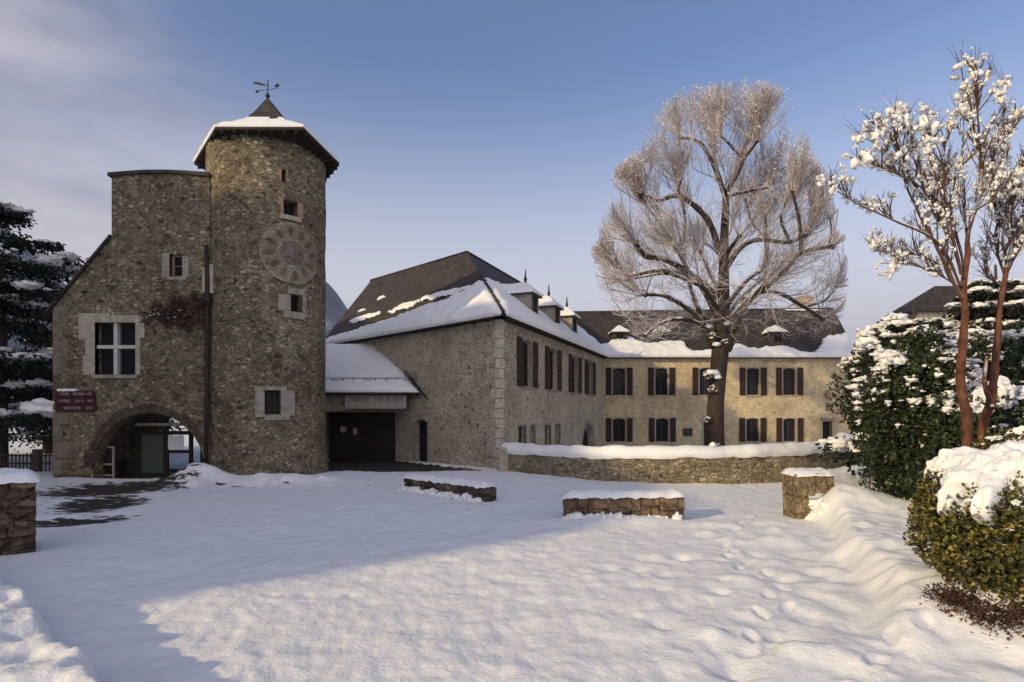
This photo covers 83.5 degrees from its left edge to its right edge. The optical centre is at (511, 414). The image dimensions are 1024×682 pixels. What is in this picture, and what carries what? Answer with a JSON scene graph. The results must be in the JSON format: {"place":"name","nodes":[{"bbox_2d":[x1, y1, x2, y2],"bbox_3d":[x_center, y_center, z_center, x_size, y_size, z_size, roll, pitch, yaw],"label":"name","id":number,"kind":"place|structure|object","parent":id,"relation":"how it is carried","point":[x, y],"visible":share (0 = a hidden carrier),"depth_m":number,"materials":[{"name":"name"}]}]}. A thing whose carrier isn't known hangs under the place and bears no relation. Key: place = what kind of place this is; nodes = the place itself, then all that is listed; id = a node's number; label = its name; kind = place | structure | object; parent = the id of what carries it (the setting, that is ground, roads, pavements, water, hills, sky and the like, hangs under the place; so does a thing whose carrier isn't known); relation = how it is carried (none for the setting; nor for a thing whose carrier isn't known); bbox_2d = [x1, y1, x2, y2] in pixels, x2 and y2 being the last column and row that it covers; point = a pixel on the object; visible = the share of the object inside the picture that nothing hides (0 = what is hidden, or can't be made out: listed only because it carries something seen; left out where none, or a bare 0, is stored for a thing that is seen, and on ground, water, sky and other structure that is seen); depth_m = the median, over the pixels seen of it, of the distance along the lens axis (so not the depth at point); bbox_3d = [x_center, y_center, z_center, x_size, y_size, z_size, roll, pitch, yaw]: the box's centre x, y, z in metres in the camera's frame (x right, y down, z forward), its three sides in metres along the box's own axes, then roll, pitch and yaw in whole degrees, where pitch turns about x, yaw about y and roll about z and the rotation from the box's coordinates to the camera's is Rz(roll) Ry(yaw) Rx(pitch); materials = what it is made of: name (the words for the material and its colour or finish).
{"place":"outdoors","nodes":[
{"label":"outdoors","id":0,"kind":"place"},
{"bbox_2d":[1,226,871,403],"bbox_3d":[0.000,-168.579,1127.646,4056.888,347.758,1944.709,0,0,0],"label":"hills","id":1,"kind":"structure","parent":0,"point":[336,309],"depth_m":1004.92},
{"bbox_2d":[0,418,1023,681],"bbox_3d":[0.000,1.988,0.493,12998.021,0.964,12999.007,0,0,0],"label":"snow ground","id":2,"kind":"structure","parent":0,"point":[336,572],"depth_m":7.51,"materials":[{"name":"white snow"}]},
{"bbox_2d":[0,468,39,555],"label":"stone wall end","id":3,"kind":"structure","parent":2,"relation":"on","point":[18,505],"depth_m":9.51,"materials":[{"name":"stone"}]},
{"bbox_2d":[0,449,52,471],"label":"wooden fence","id":4,"kind":"object","parent":2,"relation":"on","point":[36,462],"visible":0.44,"depth_m":22.97,"materials":[{"name":"brown wood"}]},
{"bbox_2d":[8,302,52,452],"bbox_3d":[-27.353,-2.173,33.780,8.621,9.055,7.763,0,0,-36],"label":"conifer","id":5,"kind":"object","parent":2,"relation":"on","point":[47,446],"visible":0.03,"depth_m":33.06,"materials":[{"name":"green plant"}]},
{"bbox_2d":[0,201,88,467],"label":"conifer","id":6,"kind":"object","parent":2,"relation":"on","point":[36,407],"visible":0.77,"depth_m":24.23,"materials":[{"name":"green plant"}]},
{"bbox_2d":[8,403,188,445],"bbox_3d":[-21.366,-1.947,30.861,8.674,8.507,7.596,0,0,-37],"label":"conifer","id":7,"kind":"object","parent":2,"relation":"on","point":[13,405],"visible":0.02,"depth_m":29.68,"materials":[{"name":"green plant"}]},
{"bbox_2d":[43,169,212,477],"bbox_3d":[-13.973,-3.214,22.555,6.278,11.628,3.710,0,0,0],"label":"gatehouse","id":8,"kind":"object","parent":2,"relation":"on","point":[146,383],"visible":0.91,"depth_m":21.00,"materials":[{"name":"stone"}]},
{"bbox_2d":[54,388,96,411],"bbox_3d":[-15.913,-0.519,20.946,1.540,0.852,0.108,0,0,0],"label":"direction sign","id":9,"kind":"object","parent":8,"relation":"attached to","point":[65,392],"visible":1,"depth_m":20.91,"materials":[{"name":"metal"}]},
{"bbox_2d":[104,446,114,477],"bbox_3d":[-15.228,1.800,21.620,0.504,1.200,0.040,0,0,0],"label":"notice board","id":10,"kind":"object","parent":8,"relation":"attached to","point":[109,458],"visible":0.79,"depth_m":21.61,"materials":[{"name":"white wood"}]},
{"bbox_2d":[78,313,144,377],"bbox_3d":[-14.645,-2.510,21.135,2.410,2.380,0.430,0,0,0],"label":"window","id":11,"kind":"structure","parent":8,"relation":"in","point":[119,347],"depth_m":21.08,"materials":[{"name":"paint"}]},
{"bbox_2d":[137,290,212,462],"bbox_3d":[-12.211,-1.165,21.114,2.900,6.734,1.083,0,0,0],"label":"creeper","id":12,"kind":"object","parent":8,"relation":"attached to","point":[167,312],"visible":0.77,"depth_m":20.85,"materials":[{"name":"brown plant"}]},
{"bbox_2d":[162,253,188,279],"bbox_3d":[-12.310,-5.410,21.115,0.980,0.980,0.290,0,0,0],"label":"window","id":13,"kind":"structure","parent":8,"relation":"in","point":[180,263],"depth_m":20.98,"materials":[{"name":"stone"}]},
{"bbox_2d":[193,80,339,474],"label":"tower","id":14,"kind":"structure","parent":2,"relation":"on","point":[268,166],"depth_m":20.81,"materials":[{"name":"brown stone"}]},
{"bbox_2d":[254,386,294,419],"bbox_3d":[-8.674,-0.407,21.008,1.366,1.213,0.564,0,0,-19],"label":"window","id":15,"kind":"structure","parent":14,"relation":"in","point":[266,399],"depth_m":20.96,"materials":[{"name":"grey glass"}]},
{"bbox_2d":[280,169,287,182],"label":"window","id":16,"kind":"structure","parent":14,"relation":"in","point":[281,174],"depth_m":21.00,"materials":[{"name":"grey stone"}]},
{"bbox_2d":[280,196,302,222],"bbox_3d":[-8.184,-7.548,21.185,0.740,0.810,0.716,0,0,0],"label":"window","id":17,"kind":"structure","parent":14,"relation":"in","point":[286,210],"depth_m":21.32,"materials":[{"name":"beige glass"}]},
{"bbox_2d":[278,287,306,319],"bbox_3d":[-8.269,-4.103,21.350,0.568,1.114,1.065,0,0,37],"label":"window","id":18,"kind":"structure","parent":14,"relation":"in","point":[288,304],"depth_m":21.23,"materials":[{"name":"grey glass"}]},
{"bbox_2d":[325,343,427,461],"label":"porch building","id":19,"kind":"structure","parent":2,"relation":"on","point":[369,388],"depth_m":29.29,"materials":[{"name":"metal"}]},
{"bbox_2d":[329,412,394,461],"bbox_3d":[-7.700,1.200,29.343,5.400,2.600,0.115,0,0,0],"label":"door","id":20,"kind":"structure","parent":19,"relation":"in","point":[378,428],"depth_m":29.30,"materials":[{"name":"brown wood"}]},
{"bbox_2d":[396,473,496,502],"bbox_3d":[-1.951,2.155,16.251,3.674,0.819,0.748,0,0,43],"label":"stone bench","id":21,"kind":"object","parent":2,"relation":"on","point":[462,489],"visible":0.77,"depth_m":15.80,"materials":[{"name":"grey stone"}]},
{"bbox_2d":[325,251,609,468],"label":"manor house","id":22,"kind":"structure","parent":2,"relation":"on","point":[489,358],"depth_m":28.13,"materials":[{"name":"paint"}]},
{"bbox_2d":[412,420,428,462],"bbox_3d":[-4.308,1.275,27.966,1.330,2.050,0.420,0,0,44],"label":"door","id":23,"kind":"structure","parent":22,"relation":"in","point":[424,426],"depth_m":28.19,"materials":[{"name":"grey wood"}]},
{"bbox_2d":[518,424,526,442],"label":"window","id":24,"kind":"structure","parent":22,"relation":"in","point":[519,425],"depth_m":26.80,"materials":[{"name":"paint"}]},
{"bbox_2d":[517,336,538,388],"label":"window","id":25,"kind":"structure","parent":22,"relation":"in","point":[522,347],"depth_m":27.40,"materials":[{"name":"paint"}]},
{"bbox_2d":[530,423,535,443],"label":"window","id":26,"kind":"structure","parent":22,"relation":"in","point":[531,424],"depth_m":27.94,"materials":[{"name":"paint"}]},
{"bbox_2d":[544,422,551,444],"bbox_3d":[1.744,1.140,29.781,0.286,1.420,1.140,0,0,22],"label":"window","id":27,"kind":"structure","parent":22,"relation":"in","point":[545,424],"depth_m":30.20,"materials":[{"name":"paint"}]},
{"bbox_2d":[545,346,561,391],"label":"window","id":28,"kind":"structure","parent":22,"relation":"in","point":[548,353],"depth_m":31.00,"materials":[{"name":"paint"}]},
{"bbox_2d":[555,422,560,444],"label":"window","id":29,"kind":"structure","parent":22,"relation":"in","point":[559,423],"depth_m":31.64,"materials":[{"name":"paint"}]},
{"bbox_2d":[569,354,581,393],"bbox_3d":[3.685,-2.395,34.389,0.365,2.370,2.680,0,0,22],"label":"window","id":30,"kind":"structure","parent":22,"relation":"in","point":[571,360],"depth_m":34.35,"materials":[{"name":"paint"}]},
{"bbox_2d":[583,429,587,445],"bbox_3d":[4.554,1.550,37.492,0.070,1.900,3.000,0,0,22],"label":"cellar door","id":31,"kind":"structure","parent":22,"relation":"in","point":[585,441],"depth_m":38.31,"materials":[{"name":"black wood"}]},
{"bbox_2d":[585,359,595,395],"bbox_3d":[5.018,-2.395,37.626,0.365,2.370,2.640,0,0,22],"label":"window","id":32,"kind":"structure","parent":22,"relation":"in","point":[586,361],"depth_m":38.19,"materials":[{"name":"paint"}]},
{"bbox_2d":[560,488,686,519],"bbox_3d":[2.386,2.091,12.468,2.769,0.945,0.826,0,0,0],"label":"stone bench","id":33,"kind":"object","parent":2,"relation":"on","point":[623,503],"visible":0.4,"depth_m":12.35,"materials":[{"name":"beige stone"}]},
{"bbox_2d":[499,432,854,483],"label":"curved wall","id":34,"kind":"structure","parent":2,"relation":"on","point":[743,464],"depth_m":19.51,"materials":[{"name":"stone"}]},
{"bbox_2d":[706,442,721,446],"bbox_3d":[10.336,1.789,28.883,1.642,0.869,1.504,0,0,0],"label":"shrub","id":35,"kind":"object","parent":2,"relation":"on","point":[714,444],"visible":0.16,"depth_m":28.34,"materials":[{"name":"white plant"}]},
{"bbox_2d":[573,294,855,445],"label":"wing","id":36,"kind":"structure","parent":2,"relation":"on","point":[776,390],"depth_m":41.00,"materials":[{"name":"beige paint"}]},
{"bbox_2d":[606,367,632,395],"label":"window","id":37,"kind":"structure","parent":36,"relation":"in","point":[619,381],"depth_m":40.99,"materials":[{"name":"paint"}]},
{"bbox_2d":[606,417,632,442],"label":"window","id":38,"kind":"structure","parent":36,"relation":"in","point":[617,429],"depth_m":40.99,"materials":[{"name":"paint"}]},
{"bbox_2d":[648,367,674,395],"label":"window","id":39,"kind":"structure","parent":36,"relation":"in","point":[657,377],"depth_m":40.99,"materials":[{"name":"paint"}]},
{"bbox_2d":[649,417,675,442],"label":"window","id":40,"kind":"structure","parent":36,"relation":"in","point":[660,429],"depth_m":40.99,"materials":[{"name":"paint"}]},
{"bbox_2d":[693,367,709,395],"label":"window","id":41,"kind":"structure","parent":36,"relation":"in","point":[700,387],"depth_m":40.99,"materials":[{"name":"paint"}]},
{"bbox_2d":[702,416,705,445],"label":"door","id":42,"kind":"structure","parent":36,"relation":"in","point":[703,425],"depth_m":40.98,"materials":[{"name":"stone"}]},
{"bbox_2d":[739,417,766,442],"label":"window","id":43,"kind":"structure","parent":36,"relation":"in","point":[748,427],"depth_m":40.99,"materials":[{"name":"paint"}]},
{"bbox_2d":[740,367,766,395],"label":"window","id":44,"kind":"structure","parent":36,"relation":"in","point":[749,375],"depth_m":40.99,"materials":[{"name":"paint"}]},
{"bbox_2d":[776,367,802,395],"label":"window","id":45,"kind":"structure","parent":36,"relation":"in","point":[784,376],"depth_m":40.99,"materials":[{"name":"paint"}]},
{"bbox_2d":[776,417,803,442],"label":"window","id":46,"kind":"structure","parent":36,"relation":"in","point":[785,427],"depth_m":40.99,"materials":[{"name":"paint"}]},
{"bbox_2d":[821,420,833,438],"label":"window","id":47,"kind":"structure","parent":36,"relation":"in","point":[825,424],"depth_m":41.30,"materials":[{"name":"stone"}]},
{"bbox_2d":[591,78,847,445],"bbox_3d":[11.612,-8.016,30.744,17.045,21.235,12.098,0,0,-27],"label":"tall bare tree","id":48,"kind":"object","parent":2,"relation":"on","point":[727,318],"visible":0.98,"depth_m":28.87,"materials":[{"name":"brown plant"}]},
{"bbox_2d":[780,467,836,518],"bbox_3d":[6.795,1.847,12.549,1.331,1.333,1.202,0,0,0],"label":"gate post","id":49,"kind":"object","parent":2,"relation":"on","point":[800,485],"visible":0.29,"depth_m":12.51,"materials":[{"name":"stone"}]},
{"bbox_2d":[826,312,908,435],"bbox_3d":[15.570,-1.500,24.512,3.189,5.490,3.397,0,0,-18],"label":"evergreen bush","id":50,"kind":"object","parent":2,"relation":"on","point":[868,336],"visible":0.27,"depth_m":24.22,"materials":[{"name":"green plant"}]},
{"bbox_2d":[811,307,946,475],"bbox_3d":[11.395,-0.392,15.973,5.092,5.218,4.585,0,0,-25],"label":"conifer","id":51,"kind":"object","parent":2,"relation":"on","point":[837,445],"visible":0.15,"depth_m":15.96,"materials":[{"name":"green wood"}]},
{"bbox_2d":[807,38,1023,446],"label":"snowy tree","id":52,"kind":"object","parent":2,"relation":"on","point":[944,217],"visible":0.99,"depth_m":8.94,"materials":[{"name":"white snow"}]},
{"bbox_2d":[850,322,994,499],"bbox_3d":[9.068,0.001,12.655,2.770,4.129,2.973,0,0,0],"label":"evergreen bush","id":53,"kind":"object","parent":2,"relation":"on","point":[916,364],"visible":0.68,"depth_m":12.31,"materials":[{"name":"green plant"}]},
{"bbox_2d":[888,375,1023,499],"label":"evergreen bush","id":54,"kind":"object","parent":2,"relation":"on","point":[1008,410],"visible":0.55,"depth_m":11.20,"materials":[{"name":"green plant"}]},
{"bbox_2d":[902,439,1023,606],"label":"laurel bush","id":55,"kind":"object","parent":2,"relation":"on","point":[979,492],"visible":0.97,"depth_m":6.05,"materials":[{"name":"green plant"}]},
{"bbox_2d":[908,580,1023,647],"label":"leaf litter","id":56,"kind":"object","parent":2,"relation":"on","point":[966,604],"visible":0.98,"depth_m":5.93,"materials":[{"name":"brown plant"}]},
{"bbox_2d":[932,319,1023,421],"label":"evergreen bush","id":57,"kind":"object","parent":2,"relation":"on","point":[1013,355],"visible":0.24,"depth_m":12.78,"materials":[{"name":"green plant"}]},
{"bbox_2d":[941,265,1023,379],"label":"conifer","id":58,"kind":"object","parent":2,"relation":"on","point":[983,294],"visible":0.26,"depth_m":16.04,"materials":[{"name":"green wood"}]},
{"bbox_2d":[967,425,1023,534],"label":"evergreen bush","id":59,"kind":"object","parent":2,"relation":"on","point":[1012,435],"visible":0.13,"depth_m":8.46,"materials":[{"name":"dark green leaves"},{"name":"snow"},{"name":"weathered wood"}]},
{"bbox_2d":[969,131,1023,449],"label":"snowy tree","id":60,"kind":"object","parent":2,"relation":"on","point":[1002,217],"visible":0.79,"depth_m":9.85,"materials":[{"name":"orange plant"}]},
{"bbox_2d":[0,0,1023,347],"label":"sky","id":61,"kind":"structure","parent":0,"point":[496,131],"materials":[{"name":"blue"}]},
{"bbox_2d":[885,286,1020,326],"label":"background house","id":62,"kind":"structure","parent":0,"point":[930,303],"depth_m":44.60,"materials":[{"name":"stone"}]}
]}

